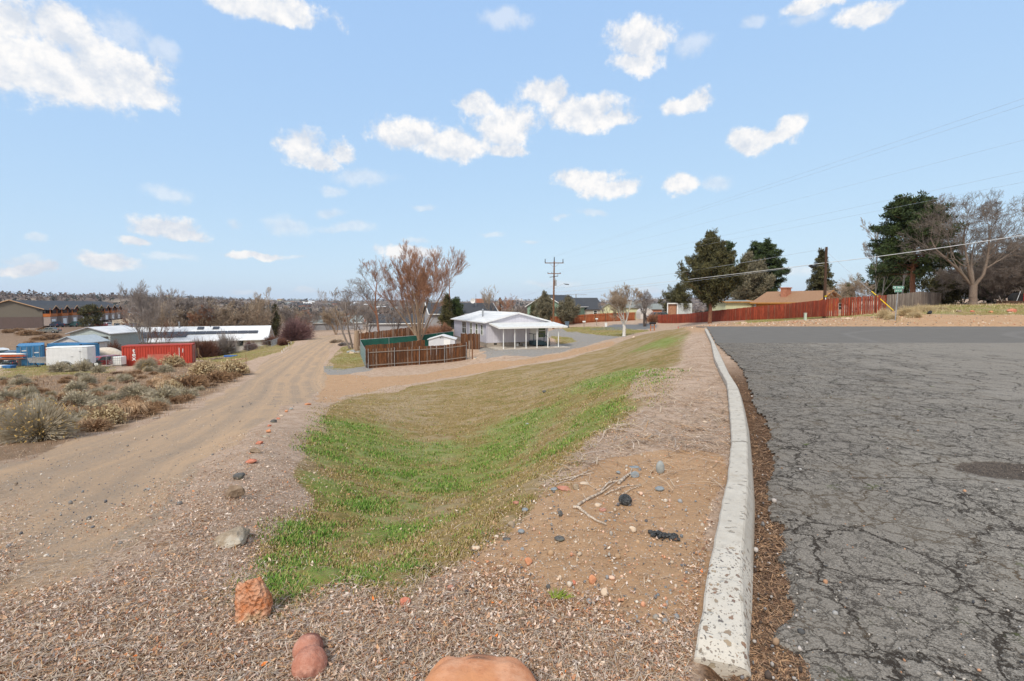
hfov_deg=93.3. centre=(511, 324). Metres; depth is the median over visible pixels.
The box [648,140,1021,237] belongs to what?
power line
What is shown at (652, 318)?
shrub
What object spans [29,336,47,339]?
dry brush
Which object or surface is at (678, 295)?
juniper tree
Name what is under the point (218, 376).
dry brush
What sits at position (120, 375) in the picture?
sagebrush
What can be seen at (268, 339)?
shrub
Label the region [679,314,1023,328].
bank gravel
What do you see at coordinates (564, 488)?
stone
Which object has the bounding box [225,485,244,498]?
rock
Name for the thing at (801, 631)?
road crumbs
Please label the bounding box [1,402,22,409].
tumbleweed
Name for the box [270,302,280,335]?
juniper tree
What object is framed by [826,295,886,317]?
board fence
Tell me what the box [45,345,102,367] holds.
cargo trailer
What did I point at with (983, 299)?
juniper tree
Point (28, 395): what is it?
sagebrush
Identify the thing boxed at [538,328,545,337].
window
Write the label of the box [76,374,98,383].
sagebrush
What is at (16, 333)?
dry brush
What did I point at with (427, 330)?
hedge
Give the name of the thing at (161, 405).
dry brush
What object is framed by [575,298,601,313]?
house
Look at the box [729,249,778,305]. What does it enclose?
juniper tree
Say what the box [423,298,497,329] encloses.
house
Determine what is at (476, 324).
window
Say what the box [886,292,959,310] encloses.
board fence
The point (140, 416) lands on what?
dry brush
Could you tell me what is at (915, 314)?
dry grass clump
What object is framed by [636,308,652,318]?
storage shed
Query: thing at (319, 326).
house
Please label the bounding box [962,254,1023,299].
juniper tree
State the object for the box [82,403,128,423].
rabbitbrush
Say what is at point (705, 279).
power line
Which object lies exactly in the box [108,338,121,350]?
shrub
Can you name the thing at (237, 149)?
sky
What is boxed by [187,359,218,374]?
rabbitbrush
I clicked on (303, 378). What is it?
gravel track
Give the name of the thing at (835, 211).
power line
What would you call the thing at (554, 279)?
power pole
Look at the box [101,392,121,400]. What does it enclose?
sagebrush
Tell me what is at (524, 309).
background tree
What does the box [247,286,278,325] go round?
poplar tree
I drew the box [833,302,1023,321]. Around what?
dry grass
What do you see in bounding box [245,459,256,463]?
rock
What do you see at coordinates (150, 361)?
rabbitbrush
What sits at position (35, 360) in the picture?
trailer
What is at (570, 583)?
pebbles
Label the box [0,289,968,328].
bare wood
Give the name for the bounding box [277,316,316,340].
shrub
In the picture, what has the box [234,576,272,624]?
rock
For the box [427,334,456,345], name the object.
shed
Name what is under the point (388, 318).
bare tree
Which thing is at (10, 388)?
tumbleweed
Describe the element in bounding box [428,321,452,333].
hedge
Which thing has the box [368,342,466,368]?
board fence
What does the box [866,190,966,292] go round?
pine tree
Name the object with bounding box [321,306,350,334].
background tree
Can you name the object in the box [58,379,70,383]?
dry brush
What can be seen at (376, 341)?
fence
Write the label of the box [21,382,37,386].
dry brush
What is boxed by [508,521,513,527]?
stone
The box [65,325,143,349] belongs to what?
house
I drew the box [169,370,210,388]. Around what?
dry brush
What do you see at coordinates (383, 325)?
house
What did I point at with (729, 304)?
house
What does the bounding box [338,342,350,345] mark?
shrub
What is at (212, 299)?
background tree
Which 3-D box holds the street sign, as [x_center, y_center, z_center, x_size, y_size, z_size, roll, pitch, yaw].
[29.653,-1.538,37.168,0.840,2.857,0.070,0,3,0]
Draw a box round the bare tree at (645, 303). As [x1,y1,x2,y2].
[631,289,653,326]
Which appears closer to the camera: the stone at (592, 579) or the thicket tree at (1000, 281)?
the stone at (592, 579)
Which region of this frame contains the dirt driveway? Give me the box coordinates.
[314,341,617,402]
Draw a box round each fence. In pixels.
[235,337,280,352]
[359,327,417,341]
[360,331,453,347]
[360,340,365,366]
[365,340,424,362]
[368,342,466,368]
[461,333,479,348]
[550,312,635,324]
[658,299,825,322]
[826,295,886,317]
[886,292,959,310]
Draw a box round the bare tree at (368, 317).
[346,301,384,337]
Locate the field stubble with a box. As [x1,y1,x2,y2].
[0,326,243,461]
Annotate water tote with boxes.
[112,355,126,366]
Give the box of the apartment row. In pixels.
[0,300,126,328]
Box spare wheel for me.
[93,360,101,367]
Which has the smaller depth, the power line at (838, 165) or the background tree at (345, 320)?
the power line at (838, 165)
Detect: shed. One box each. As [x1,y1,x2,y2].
[52,334,109,347]
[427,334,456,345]
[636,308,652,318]
[667,303,691,314]
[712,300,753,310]
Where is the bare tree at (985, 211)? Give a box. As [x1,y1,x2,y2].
[895,187,1023,304]
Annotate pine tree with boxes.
[77,303,104,327]
[451,296,464,326]
[721,241,739,299]
[746,237,790,293]
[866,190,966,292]
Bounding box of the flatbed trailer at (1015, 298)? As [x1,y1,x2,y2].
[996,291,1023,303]
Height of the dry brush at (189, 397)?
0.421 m
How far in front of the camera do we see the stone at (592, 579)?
2.77 m
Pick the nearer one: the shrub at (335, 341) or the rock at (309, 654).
the rock at (309, 654)
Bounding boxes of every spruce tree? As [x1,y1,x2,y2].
[436,292,456,328]
[805,247,839,290]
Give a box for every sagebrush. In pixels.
[0,389,23,398]
[7,375,33,384]
[16,383,39,396]
[21,397,51,412]
[22,393,41,398]
[37,395,56,403]
[45,361,72,372]
[56,389,101,407]
[62,379,90,391]
[62,409,90,419]
[70,358,93,371]
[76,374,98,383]
[84,399,107,408]
[90,364,106,372]
[90,387,103,392]
[101,384,116,389]
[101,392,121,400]
[115,372,131,378]
[117,380,150,399]
[118,374,133,381]
[139,382,180,399]
[144,395,171,404]
[153,362,175,372]
[177,385,199,396]
[194,386,204,390]
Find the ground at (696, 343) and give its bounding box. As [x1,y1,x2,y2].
[0,295,1023,680]
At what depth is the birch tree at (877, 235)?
65.58 m
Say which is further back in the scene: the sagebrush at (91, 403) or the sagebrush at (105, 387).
the sagebrush at (105, 387)
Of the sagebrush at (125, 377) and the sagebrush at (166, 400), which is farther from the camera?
the sagebrush at (125, 377)
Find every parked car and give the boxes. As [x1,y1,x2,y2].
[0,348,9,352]
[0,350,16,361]
[37,327,61,332]
[49,321,64,326]
[68,321,81,326]
[92,354,120,365]
[646,312,667,318]
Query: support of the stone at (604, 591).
on the ground at (696, 343)
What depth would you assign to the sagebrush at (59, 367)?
48.91 m
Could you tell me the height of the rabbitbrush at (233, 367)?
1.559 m
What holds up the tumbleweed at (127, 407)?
on the ground at (696, 343)
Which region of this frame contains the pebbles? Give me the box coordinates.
[20,450,726,680]
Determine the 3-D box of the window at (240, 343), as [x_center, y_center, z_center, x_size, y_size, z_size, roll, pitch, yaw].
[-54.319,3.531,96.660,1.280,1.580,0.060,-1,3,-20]
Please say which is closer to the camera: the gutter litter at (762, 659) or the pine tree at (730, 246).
the gutter litter at (762, 659)
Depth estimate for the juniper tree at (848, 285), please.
91.25 m
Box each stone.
[31,622,48,626]
[399,597,410,607]
[472,546,479,549]
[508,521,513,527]
[524,557,531,565]
[554,535,564,541]
[557,486,570,490]
[573,484,578,489]
[589,574,596,584]
[601,588,608,596]
[618,494,631,505]
[629,526,636,532]
[630,471,638,477]
[655,486,663,490]
[656,461,664,473]
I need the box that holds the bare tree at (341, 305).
[317,279,370,348]
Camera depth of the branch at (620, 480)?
4.25 m
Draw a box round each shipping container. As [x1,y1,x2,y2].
[16,342,44,365]
[47,342,99,355]
[121,343,195,365]
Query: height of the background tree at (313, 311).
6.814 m
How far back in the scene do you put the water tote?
60.10 m
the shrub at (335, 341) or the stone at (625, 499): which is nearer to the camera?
the stone at (625, 499)
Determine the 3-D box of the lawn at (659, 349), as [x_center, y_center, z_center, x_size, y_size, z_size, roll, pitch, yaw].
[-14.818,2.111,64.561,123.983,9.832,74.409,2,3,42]
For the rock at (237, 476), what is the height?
0.081 m
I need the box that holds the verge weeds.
[312,340,619,397]
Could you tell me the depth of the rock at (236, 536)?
3.51 m
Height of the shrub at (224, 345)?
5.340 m
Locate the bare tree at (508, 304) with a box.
[492,293,516,311]
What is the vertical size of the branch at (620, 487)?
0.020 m
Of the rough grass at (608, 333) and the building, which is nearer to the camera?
the rough grass at (608, 333)
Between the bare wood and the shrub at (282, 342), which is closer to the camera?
the shrub at (282, 342)
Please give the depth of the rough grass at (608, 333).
56.55 m
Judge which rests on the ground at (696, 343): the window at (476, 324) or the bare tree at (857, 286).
the bare tree at (857, 286)
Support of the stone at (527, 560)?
on the ground at (696, 343)
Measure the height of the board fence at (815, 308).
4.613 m
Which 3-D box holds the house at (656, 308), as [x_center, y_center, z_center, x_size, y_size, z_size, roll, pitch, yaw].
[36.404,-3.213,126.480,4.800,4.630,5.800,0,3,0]
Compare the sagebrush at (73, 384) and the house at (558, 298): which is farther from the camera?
the house at (558, 298)
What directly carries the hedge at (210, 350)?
on the ground at (696, 343)
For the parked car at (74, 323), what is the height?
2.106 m
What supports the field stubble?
on the ground at (696, 343)
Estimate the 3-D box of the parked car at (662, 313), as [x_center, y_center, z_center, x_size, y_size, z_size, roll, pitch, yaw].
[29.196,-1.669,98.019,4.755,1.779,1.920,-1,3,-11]
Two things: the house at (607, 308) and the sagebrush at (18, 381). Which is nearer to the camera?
the sagebrush at (18, 381)
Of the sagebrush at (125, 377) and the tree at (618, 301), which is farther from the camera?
the tree at (618, 301)
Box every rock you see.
[212,526,249,548]
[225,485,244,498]
[233,472,244,479]
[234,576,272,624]
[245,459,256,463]
[249,447,260,452]
[291,632,327,680]
[425,653,535,680]
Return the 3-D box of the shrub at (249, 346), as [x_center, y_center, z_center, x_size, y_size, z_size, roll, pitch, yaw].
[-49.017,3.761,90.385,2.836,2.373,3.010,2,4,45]
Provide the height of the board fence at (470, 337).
2.073 m
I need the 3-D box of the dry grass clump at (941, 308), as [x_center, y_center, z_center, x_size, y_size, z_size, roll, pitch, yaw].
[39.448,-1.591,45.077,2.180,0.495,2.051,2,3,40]
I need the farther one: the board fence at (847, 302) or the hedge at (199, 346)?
the hedge at (199, 346)
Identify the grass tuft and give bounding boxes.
[548,587,574,598]
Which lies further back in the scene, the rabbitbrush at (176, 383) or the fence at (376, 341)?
the fence at (376, 341)
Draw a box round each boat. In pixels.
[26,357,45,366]
[100,347,121,355]
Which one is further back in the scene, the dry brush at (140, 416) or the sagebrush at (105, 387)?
the sagebrush at (105, 387)
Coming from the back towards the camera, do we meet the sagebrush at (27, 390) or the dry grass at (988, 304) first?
the dry grass at (988, 304)
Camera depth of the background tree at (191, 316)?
113.77 m
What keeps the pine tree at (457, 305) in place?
on the ground at (696, 343)
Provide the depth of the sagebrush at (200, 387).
28.76 m
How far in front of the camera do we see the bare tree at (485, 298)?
92.15 m
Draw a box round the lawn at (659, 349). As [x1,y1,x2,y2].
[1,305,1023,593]
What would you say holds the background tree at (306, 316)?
on the ground at (696, 343)
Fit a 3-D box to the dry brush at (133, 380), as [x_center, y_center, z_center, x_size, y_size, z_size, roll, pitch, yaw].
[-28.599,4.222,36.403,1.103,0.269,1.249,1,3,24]
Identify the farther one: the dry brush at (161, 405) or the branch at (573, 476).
the dry brush at (161, 405)
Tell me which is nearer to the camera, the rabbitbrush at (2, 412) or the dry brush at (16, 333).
the rabbitbrush at (2, 412)
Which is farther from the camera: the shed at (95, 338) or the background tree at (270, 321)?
the background tree at (270, 321)
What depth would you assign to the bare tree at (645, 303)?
85.50 m
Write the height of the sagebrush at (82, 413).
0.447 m
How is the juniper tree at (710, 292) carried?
on the ground at (696, 343)
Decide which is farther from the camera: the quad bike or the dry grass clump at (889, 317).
the quad bike
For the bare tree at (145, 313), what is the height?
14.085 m
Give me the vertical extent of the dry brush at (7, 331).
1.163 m
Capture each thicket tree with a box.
[928,236,1023,303]
[936,260,968,302]
[976,239,1023,299]
[993,233,1023,295]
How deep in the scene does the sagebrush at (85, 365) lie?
50.02 m
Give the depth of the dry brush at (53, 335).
114.74 m
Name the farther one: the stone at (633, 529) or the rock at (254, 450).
the rock at (254, 450)
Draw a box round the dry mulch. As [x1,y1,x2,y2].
[526,332,730,492]
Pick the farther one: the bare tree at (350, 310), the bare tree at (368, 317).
the bare tree at (368, 317)
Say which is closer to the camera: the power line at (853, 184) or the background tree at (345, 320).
the power line at (853, 184)
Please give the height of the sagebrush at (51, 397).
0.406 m
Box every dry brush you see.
[1,329,14,332]
[13,329,28,334]
[14,398,29,403]
[18,329,46,334]
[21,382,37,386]
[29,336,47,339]
[38,333,62,337]
[38,387,52,393]
[53,399,79,407]
[54,392,68,401]
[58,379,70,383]
[62,404,93,414]
[74,417,116,432]
[90,392,109,396]
[119,395,145,402]
[123,379,137,382]
[126,414,145,419]
[130,369,142,373]
[130,404,162,416]
[136,374,148,378]
[146,400,169,410]
[165,395,190,404]
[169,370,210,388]
[181,392,196,400]
[202,367,235,381]
[230,371,242,376]
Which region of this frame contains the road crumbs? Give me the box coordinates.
[764,396,1023,680]
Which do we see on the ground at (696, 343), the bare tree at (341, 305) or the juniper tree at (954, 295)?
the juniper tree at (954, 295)
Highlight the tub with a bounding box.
[2,365,16,367]
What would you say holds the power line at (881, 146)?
attached to the power pole at (554, 279)
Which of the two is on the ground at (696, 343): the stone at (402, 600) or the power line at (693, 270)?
the stone at (402, 600)
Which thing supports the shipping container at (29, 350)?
on the lawn at (659, 349)
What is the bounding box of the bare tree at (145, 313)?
[108,278,184,343]
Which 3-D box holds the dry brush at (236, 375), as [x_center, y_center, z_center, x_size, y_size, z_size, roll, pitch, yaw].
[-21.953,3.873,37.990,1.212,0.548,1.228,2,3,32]
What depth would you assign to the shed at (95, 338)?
71.73 m
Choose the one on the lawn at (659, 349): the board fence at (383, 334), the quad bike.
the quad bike
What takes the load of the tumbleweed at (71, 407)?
on the ground at (696, 343)
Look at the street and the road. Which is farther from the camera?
the street
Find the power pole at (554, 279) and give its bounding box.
[545,257,568,328]
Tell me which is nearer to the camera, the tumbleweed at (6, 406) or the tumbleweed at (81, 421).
the tumbleweed at (81, 421)
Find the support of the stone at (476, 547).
on the lawn at (659, 349)
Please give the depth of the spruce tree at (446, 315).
85.48 m
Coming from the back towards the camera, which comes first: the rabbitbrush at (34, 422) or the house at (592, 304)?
the house at (592, 304)
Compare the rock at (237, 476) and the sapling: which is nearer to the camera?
the rock at (237, 476)
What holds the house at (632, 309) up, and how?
on the ground at (696, 343)
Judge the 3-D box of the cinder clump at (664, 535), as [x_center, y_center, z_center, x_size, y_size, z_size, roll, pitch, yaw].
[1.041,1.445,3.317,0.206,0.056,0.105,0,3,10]
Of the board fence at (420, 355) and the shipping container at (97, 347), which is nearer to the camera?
the board fence at (420, 355)
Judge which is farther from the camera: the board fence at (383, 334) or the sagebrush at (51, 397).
the board fence at (383, 334)
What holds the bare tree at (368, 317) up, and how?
on the ground at (696, 343)
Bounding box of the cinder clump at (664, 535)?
[648,530,679,541]
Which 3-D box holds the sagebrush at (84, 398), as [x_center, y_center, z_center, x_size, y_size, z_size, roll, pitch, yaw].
[-17.307,2.925,19.349,1.435,0.817,1.525,-2,3,-32]
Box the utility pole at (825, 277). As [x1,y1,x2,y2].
[809,247,827,317]
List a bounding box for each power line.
[555,249,819,288]
[561,171,1021,269]
[564,263,820,291]
[565,265,808,294]
[569,182,1021,270]
[577,98,1023,248]
[584,105,1022,247]
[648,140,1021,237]
[827,235,1022,262]
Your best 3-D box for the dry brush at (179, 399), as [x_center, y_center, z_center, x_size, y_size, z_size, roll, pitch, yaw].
[-14.448,3.197,20.827,1.112,0.418,1.037,1,3,25]
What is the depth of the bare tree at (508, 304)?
119.06 m
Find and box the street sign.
[893,286,903,320]
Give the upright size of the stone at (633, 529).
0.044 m
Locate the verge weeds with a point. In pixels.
(460, 366)
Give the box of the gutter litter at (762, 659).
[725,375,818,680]
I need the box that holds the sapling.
[148,319,185,343]
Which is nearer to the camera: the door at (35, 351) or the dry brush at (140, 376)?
the dry brush at (140, 376)
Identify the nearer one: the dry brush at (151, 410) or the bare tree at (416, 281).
the dry brush at (151, 410)
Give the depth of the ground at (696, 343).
3.96 m
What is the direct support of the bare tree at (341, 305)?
on the lawn at (659, 349)
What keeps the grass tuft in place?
on the ground at (696, 343)
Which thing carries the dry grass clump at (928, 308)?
on the lawn at (659, 349)
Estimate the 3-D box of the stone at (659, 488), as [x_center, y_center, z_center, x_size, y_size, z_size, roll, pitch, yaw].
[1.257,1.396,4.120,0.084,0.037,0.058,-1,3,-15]
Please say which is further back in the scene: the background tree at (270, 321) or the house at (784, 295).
the background tree at (270, 321)
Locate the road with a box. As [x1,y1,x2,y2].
[694,326,1023,680]
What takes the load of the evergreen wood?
on the ground at (696, 343)
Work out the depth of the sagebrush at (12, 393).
24.16 m
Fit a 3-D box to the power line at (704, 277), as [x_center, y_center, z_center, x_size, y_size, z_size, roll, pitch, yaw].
[21.224,-6.318,69.690,0.052,2.602,42.092,-2,3,-40]
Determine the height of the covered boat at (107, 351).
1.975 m
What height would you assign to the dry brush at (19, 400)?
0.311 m
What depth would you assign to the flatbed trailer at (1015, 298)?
56.85 m
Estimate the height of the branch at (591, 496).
0.034 m
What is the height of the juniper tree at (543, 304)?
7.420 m
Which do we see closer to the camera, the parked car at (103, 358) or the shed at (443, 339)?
the shed at (443, 339)
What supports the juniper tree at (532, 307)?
on the ground at (696, 343)
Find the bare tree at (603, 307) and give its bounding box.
[597,300,609,312]
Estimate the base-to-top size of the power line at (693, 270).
3.494 m
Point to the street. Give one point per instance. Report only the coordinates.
(630, 326)
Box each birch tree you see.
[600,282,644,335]
[860,215,902,294]
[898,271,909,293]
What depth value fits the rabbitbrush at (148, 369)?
48.58 m
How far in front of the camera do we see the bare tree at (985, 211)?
55.79 m
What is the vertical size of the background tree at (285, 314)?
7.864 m
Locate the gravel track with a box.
[0,335,348,619]
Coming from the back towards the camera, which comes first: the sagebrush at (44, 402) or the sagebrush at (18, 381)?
the sagebrush at (18, 381)
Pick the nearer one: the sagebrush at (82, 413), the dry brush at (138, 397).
the sagebrush at (82, 413)
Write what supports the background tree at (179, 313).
on the ground at (696, 343)
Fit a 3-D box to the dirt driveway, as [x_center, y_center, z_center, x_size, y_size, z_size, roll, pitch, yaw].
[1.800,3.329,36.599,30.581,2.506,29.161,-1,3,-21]
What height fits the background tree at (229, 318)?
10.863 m
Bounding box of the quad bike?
[0,360,17,364]
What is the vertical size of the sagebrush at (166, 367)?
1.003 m
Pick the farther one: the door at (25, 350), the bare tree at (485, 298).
the bare tree at (485, 298)
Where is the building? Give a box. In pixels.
[112,311,177,325]
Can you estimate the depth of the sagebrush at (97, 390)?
27.65 m
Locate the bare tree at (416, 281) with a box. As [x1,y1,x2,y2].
[362,239,466,340]
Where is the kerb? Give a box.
[694,329,754,680]
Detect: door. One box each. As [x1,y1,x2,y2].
[18,347,29,365]
[30,346,42,364]
[530,328,537,339]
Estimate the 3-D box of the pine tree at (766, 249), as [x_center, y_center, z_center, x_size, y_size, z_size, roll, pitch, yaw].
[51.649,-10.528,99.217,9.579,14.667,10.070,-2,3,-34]
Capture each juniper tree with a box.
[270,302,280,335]
[529,302,536,316]
[532,290,556,320]
[555,294,580,323]
[658,283,693,311]
[675,227,747,323]
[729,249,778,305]
[838,282,857,302]
[851,258,923,303]
[915,272,980,303]
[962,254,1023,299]
[965,285,1007,302]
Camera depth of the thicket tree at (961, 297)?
79.74 m
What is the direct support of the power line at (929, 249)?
attached to the utility pole at (825, 277)
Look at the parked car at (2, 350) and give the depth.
76.06 m
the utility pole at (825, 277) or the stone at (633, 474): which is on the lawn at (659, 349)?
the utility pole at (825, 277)
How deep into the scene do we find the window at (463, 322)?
66.92 m
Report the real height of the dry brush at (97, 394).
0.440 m
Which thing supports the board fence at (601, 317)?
on the ground at (696, 343)
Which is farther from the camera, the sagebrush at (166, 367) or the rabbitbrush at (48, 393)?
the sagebrush at (166, 367)
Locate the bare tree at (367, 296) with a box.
[341,258,391,331]
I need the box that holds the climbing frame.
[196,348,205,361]
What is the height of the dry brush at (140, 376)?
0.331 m
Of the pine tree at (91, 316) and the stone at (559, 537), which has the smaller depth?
the stone at (559, 537)
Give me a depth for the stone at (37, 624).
2.36 m
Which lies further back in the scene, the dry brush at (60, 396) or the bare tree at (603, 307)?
the bare tree at (603, 307)
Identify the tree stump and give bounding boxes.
[353,330,359,350]
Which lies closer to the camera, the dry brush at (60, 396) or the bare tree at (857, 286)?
the dry brush at (60, 396)
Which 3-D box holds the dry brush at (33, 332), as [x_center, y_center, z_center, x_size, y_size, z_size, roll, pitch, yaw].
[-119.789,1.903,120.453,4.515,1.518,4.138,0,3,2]
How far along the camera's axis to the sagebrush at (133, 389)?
24.00 m
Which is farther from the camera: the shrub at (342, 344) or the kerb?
the shrub at (342, 344)
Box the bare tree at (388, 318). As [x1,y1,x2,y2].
[381,302,415,333]
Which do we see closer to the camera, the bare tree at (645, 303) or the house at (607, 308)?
the bare tree at (645, 303)
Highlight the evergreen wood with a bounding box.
[0,291,1004,316]
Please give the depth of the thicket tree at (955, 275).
64.95 m
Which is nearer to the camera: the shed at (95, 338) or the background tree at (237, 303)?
the shed at (95, 338)
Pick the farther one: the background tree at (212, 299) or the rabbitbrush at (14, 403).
the background tree at (212, 299)
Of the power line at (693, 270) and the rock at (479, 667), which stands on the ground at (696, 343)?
the rock at (479, 667)
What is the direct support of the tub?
on the lawn at (659, 349)
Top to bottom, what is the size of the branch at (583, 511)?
0.035 m
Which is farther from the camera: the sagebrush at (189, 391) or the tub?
the tub
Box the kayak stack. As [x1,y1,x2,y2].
[0,353,25,365]
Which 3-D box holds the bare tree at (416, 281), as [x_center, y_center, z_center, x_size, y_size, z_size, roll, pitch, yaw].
[-10.852,-3.471,58.892,10.416,13.508,10.674,1,3,22]
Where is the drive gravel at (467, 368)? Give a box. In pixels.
[314,328,619,403]
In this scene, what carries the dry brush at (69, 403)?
on the ground at (696, 343)
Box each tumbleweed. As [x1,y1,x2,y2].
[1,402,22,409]
[8,385,21,390]
[57,405,79,410]
[76,417,95,424]
[113,397,157,417]
[147,374,174,386]
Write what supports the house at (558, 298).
on the ground at (696, 343)
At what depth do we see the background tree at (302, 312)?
140.91 m
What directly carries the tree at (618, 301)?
on the ground at (696, 343)
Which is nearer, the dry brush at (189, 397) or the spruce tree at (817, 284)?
the dry brush at (189, 397)
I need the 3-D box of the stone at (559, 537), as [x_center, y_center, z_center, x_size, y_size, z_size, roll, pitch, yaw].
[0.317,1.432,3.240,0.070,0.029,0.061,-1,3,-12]
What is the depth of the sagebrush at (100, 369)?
48.22 m
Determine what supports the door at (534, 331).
in the house at (498, 330)
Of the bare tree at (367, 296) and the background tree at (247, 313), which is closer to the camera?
the bare tree at (367, 296)
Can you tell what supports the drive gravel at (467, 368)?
on the dirt driveway
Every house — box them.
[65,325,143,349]
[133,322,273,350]
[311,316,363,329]
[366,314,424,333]
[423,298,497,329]
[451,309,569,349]
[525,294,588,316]
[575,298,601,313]
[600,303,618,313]
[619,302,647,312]
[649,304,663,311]
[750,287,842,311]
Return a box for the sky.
[0,0,1023,301]
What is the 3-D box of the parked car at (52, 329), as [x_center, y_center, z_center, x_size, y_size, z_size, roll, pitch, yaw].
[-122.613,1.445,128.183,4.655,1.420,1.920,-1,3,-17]
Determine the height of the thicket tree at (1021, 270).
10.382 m
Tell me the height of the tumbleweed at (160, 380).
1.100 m
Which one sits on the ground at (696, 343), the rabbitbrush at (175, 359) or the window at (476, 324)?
the rabbitbrush at (175, 359)
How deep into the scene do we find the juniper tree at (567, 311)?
95.00 m
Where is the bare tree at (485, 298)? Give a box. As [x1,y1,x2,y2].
[480,286,500,309]
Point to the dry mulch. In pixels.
(689, 429)
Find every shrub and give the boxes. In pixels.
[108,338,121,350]
[212,328,242,354]
[243,341,259,350]
[260,335,280,344]
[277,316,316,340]
[277,338,289,345]
[329,339,344,342]
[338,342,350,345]
[646,311,658,321]
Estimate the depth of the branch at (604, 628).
2.35 m
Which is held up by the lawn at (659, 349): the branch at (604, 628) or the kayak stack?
the kayak stack
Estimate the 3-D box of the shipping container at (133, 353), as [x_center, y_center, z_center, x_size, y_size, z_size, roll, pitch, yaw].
[-46.426,3.901,63.875,7.595,2.640,2.479,-1,3,-24]
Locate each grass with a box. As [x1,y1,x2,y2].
[0,304,1023,377]
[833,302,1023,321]
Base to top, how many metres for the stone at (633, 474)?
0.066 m
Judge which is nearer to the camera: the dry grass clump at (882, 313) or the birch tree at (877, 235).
the dry grass clump at (882, 313)
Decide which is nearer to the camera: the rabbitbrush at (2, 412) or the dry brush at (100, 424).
the dry brush at (100, 424)
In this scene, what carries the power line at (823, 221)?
attached to the power pole at (554, 279)
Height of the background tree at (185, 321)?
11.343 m
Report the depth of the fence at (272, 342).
87.47 m
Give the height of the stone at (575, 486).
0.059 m
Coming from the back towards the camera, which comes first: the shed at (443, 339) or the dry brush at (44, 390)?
the shed at (443, 339)
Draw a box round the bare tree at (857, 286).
[827,274,879,307]
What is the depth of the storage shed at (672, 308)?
99.98 m
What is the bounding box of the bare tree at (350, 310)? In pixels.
[338,291,373,330]
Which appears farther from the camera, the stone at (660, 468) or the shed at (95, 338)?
the shed at (95, 338)
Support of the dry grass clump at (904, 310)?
on the ground at (696, 343)
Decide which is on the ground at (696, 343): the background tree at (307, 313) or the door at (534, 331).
the background tree at (307, 313)
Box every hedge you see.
[189,337,205,357]
[192,337,223,357]
[422,324,435,334]
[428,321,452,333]
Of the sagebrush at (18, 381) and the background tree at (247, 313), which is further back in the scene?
the background tree at (247, 313)
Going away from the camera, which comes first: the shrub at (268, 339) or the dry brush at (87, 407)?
the dry brush at (87, 407)
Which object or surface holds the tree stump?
on the lawn at (659, 349)
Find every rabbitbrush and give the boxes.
[0,392,86,444]
[0,406,15,421]
[2,400,25,406]
[42,390,57,395]
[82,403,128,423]
[133,355,159,369]
[142,365,155,371]
[155,379,183,389]
[158,352,186,366]
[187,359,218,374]
[219,358,249,373]
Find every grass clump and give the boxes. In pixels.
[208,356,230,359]
[876,306,891,317]
[883,313,897,319]
[896,305,924,314]
[905,312,922,316]
[910,303,938,311]
[925,305,949,309]
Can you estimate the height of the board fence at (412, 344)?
2.108 m
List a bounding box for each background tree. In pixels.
[120,309,138,326]
[138,300,207,326]
[147,296,209,326]
[170,298,220,326]
[177,294,226,325]
[187,304,218,326]
[191,296,253,324]
[205,300,254,325]
[211,302,271,325]
[262,311,284,332]
[269,307,297,328]
[281,306,304,323]
[296,309,312,322]
[299,311,322,329]
[311,309,335,329]
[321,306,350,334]
[336,311,356,329]
[513,305,526,313]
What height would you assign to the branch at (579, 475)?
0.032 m
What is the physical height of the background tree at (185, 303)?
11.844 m
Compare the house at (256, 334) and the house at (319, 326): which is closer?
the house at (256, 334)
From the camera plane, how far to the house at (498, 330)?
59.49 m
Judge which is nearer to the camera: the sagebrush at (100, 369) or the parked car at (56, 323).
the sagebrush at (100, 369)
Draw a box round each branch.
[559,472,593,480]
[569,469,594,480]
[573,505,606,524]
[577,477,622,505]
[594,627,618,632]
[604,484,640,494]
[617,468,631,484]
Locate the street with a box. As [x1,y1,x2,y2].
[590,323,657,329]
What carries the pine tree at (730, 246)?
on the ground at (696, 343)
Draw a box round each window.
[237,338,243,345]
[462,321,465,333]
[475,323,477,333]
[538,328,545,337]
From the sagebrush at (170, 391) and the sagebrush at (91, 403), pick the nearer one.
the sagebrush at (91, 403)
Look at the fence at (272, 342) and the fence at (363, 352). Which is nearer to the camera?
the fence at (363, 352)
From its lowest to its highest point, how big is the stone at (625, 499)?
0.091 m

